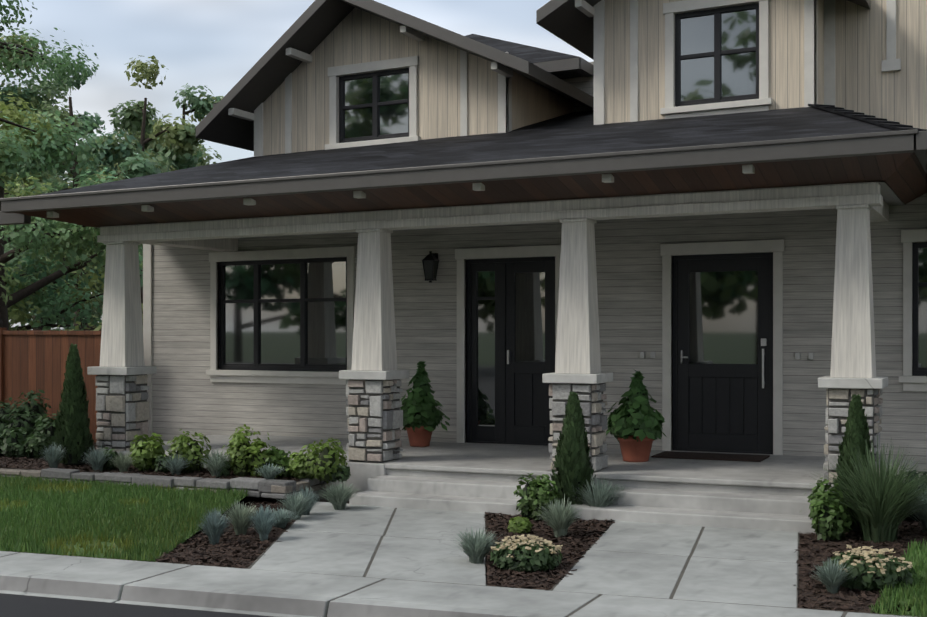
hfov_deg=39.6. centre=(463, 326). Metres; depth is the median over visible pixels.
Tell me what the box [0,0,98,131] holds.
tree
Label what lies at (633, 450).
terracotta pots
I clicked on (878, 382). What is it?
pier caps
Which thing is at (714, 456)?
door mat
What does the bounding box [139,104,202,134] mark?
tree
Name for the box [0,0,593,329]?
sky
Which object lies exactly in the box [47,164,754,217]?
rafter tails
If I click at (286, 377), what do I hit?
porch window casing
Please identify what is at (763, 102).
gable window casing
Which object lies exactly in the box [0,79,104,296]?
tree leaves
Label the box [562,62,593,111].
recessed wall
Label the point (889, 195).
porch ceiling
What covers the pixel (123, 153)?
tree leaves
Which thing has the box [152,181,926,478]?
siding wall
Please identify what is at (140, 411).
pier stones
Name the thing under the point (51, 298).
tree leaves
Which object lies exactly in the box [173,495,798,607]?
yard soil
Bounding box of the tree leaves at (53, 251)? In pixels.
[27,243,102,327]
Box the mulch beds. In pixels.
[0,442,926,613]
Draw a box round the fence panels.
[4,335,100,441]
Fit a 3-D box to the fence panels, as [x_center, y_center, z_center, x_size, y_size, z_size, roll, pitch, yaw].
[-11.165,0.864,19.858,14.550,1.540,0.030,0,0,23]
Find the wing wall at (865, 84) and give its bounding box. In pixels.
[835,0,926,128]
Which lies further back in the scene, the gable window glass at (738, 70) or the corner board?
the corner board
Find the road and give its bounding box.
[0,593,272,616]
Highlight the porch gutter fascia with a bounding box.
[0,129,926,225]
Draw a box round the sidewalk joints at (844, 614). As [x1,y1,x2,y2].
[2,551,918,616]
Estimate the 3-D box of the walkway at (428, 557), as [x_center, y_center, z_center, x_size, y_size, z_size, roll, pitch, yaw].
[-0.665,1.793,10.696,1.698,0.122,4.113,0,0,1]
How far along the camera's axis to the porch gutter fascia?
11.86 m
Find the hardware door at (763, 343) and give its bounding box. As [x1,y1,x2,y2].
[507,338,813,387]
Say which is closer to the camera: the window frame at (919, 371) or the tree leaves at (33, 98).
the window frame at (919, 371)
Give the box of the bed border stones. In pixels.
[0,468,332,498]
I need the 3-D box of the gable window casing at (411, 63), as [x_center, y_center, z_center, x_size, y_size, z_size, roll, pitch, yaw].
[-1.122,-2.713,15.927,1.290,1.169,0.125,0,0,23]
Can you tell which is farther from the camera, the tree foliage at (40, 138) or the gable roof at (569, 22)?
the tree foliage at (40, 138)
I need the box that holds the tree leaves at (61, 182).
[25,172,102,329]
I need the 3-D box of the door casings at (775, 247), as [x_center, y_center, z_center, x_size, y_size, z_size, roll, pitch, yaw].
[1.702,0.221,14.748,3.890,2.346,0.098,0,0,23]
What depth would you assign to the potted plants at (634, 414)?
13.35 m
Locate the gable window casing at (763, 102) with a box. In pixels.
[660,0,772,118]
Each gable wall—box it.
[263,8,572,155]
[605,0,823,123]
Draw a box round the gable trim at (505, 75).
[228,25,512,156]
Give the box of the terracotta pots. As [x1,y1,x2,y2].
[406,425,653,461]
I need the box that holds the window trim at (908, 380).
[899,229,926,390]
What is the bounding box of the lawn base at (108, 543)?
[0,482,926,615]
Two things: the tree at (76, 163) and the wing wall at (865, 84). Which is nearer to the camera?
the wing wall at (865, 84)
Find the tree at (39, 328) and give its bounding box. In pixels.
[31,96,100,329]
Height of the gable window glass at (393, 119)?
0.792 m
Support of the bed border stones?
on the lawn base at (108, 543)
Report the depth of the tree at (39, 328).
43.29 m
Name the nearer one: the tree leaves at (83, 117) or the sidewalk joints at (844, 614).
the sidewalk joints at (844, 614)
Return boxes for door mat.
[651,451,769,461]
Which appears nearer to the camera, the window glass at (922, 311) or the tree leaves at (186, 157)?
the window glass at (922, 311)
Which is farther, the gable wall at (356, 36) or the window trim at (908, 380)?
the gable wall at (356, 36)
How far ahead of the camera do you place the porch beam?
12.77 m
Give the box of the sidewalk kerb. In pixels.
[0,551,908,616]
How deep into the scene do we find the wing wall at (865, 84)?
14.30 m
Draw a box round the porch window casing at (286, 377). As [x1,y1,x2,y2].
[206,246,355,384]
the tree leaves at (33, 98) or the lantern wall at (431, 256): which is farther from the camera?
the tree leaves at (33, 98)
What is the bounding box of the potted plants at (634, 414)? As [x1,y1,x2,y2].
[400,361,665,442]
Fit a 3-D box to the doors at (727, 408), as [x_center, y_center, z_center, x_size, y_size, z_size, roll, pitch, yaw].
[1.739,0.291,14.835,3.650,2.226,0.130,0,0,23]
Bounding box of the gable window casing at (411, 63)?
[325,56,420,149]
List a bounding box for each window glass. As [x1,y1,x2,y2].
[224,261,345,364]
[344,73,407,137]
[680,9,755,100]
[918,248,926,367]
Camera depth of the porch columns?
12.49 m
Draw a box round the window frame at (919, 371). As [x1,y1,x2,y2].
[913,242,926,375]
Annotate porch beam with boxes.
[97,182,888,250]
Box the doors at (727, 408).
[467,252,772,453]
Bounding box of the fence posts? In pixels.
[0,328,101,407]
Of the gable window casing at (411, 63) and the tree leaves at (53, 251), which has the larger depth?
the tree leaves at (53, 251)
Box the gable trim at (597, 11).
[575,0,817,124]
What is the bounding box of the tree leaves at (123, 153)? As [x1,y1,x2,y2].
[4,52,160,324]
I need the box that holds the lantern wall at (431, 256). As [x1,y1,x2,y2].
[422,251,438,282]
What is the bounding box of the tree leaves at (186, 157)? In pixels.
[113,83,223,170]
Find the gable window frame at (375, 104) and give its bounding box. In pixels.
[339,68,408,142]
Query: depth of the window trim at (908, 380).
13.44 m
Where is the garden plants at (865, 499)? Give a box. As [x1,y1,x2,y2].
[0,343,926,593]
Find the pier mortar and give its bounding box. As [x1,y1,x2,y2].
[97,374,877,477]
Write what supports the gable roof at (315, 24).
on the house
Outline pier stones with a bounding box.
[95,375,882,482]
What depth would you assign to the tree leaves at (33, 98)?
38.96 m
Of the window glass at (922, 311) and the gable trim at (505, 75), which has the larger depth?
the gable trim at (505, 75)
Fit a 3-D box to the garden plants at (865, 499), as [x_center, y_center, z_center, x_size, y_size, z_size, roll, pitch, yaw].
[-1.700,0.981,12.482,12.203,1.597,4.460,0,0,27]
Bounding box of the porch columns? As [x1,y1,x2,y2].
[100,208,875,377]
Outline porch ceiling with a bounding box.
[97,182,903,238]
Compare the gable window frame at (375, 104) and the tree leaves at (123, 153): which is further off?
the tree leaves at (123, 153)
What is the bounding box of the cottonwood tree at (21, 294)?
[0,140,101,330]
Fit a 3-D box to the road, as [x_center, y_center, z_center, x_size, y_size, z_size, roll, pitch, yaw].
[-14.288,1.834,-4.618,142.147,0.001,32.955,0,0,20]
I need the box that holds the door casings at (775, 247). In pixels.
[455,239,784,454]
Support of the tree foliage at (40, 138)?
attached to the cottonwood tree at (21, 294)
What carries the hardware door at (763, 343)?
attached to the doors at (727, 408)
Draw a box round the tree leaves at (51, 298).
[4,152,142,330]
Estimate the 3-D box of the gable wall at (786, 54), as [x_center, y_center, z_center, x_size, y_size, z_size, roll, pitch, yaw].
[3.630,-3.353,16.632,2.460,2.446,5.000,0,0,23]
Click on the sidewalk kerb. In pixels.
(249, 591)
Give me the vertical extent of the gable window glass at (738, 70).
0.996 m
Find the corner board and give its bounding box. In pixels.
[143,244,151,436]
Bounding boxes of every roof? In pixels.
[0,104,926,227]
[196,0,593,150]
[213,34,593,107]
[536,0,870,59]
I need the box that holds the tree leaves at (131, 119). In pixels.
[62,55,204,274]
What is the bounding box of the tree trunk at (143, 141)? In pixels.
[131,98,186,313]
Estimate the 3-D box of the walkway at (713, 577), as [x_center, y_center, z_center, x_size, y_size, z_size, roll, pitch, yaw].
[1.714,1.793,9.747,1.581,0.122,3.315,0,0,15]
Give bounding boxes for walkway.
[251,502,485,585]
[553,521,797,607]
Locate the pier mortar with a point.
(564, 416)
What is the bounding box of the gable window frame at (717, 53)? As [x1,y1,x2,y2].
[675,3,758,106]
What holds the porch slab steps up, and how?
on the yard soil
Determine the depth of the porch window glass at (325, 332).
16.52 m
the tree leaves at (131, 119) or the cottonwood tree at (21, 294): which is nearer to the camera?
the cottonwood tree at (21, 294)
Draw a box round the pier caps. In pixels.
[87,366,887,388]
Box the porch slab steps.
[90,435,914,533]
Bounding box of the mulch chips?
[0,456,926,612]
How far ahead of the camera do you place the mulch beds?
9.80 m
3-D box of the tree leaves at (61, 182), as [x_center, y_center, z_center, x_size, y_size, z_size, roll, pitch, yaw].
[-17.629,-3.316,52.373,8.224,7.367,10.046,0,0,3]
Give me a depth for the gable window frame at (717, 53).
14.31 m
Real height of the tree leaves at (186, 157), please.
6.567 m
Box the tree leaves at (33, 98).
[0,0,104,287]
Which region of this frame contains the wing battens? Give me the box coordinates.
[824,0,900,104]
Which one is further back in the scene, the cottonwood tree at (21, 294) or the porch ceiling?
the cottonwood tree at (21, 294)
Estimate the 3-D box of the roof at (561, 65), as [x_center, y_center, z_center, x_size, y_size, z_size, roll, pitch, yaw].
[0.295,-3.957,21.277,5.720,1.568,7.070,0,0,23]
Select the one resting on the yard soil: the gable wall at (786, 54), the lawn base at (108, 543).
the lawn base at (108, 543)
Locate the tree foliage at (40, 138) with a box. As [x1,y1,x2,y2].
[0,92,142,330]
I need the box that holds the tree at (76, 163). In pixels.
[43,97,142,330]
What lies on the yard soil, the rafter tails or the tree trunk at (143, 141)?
the tree trunk at (143, 141)

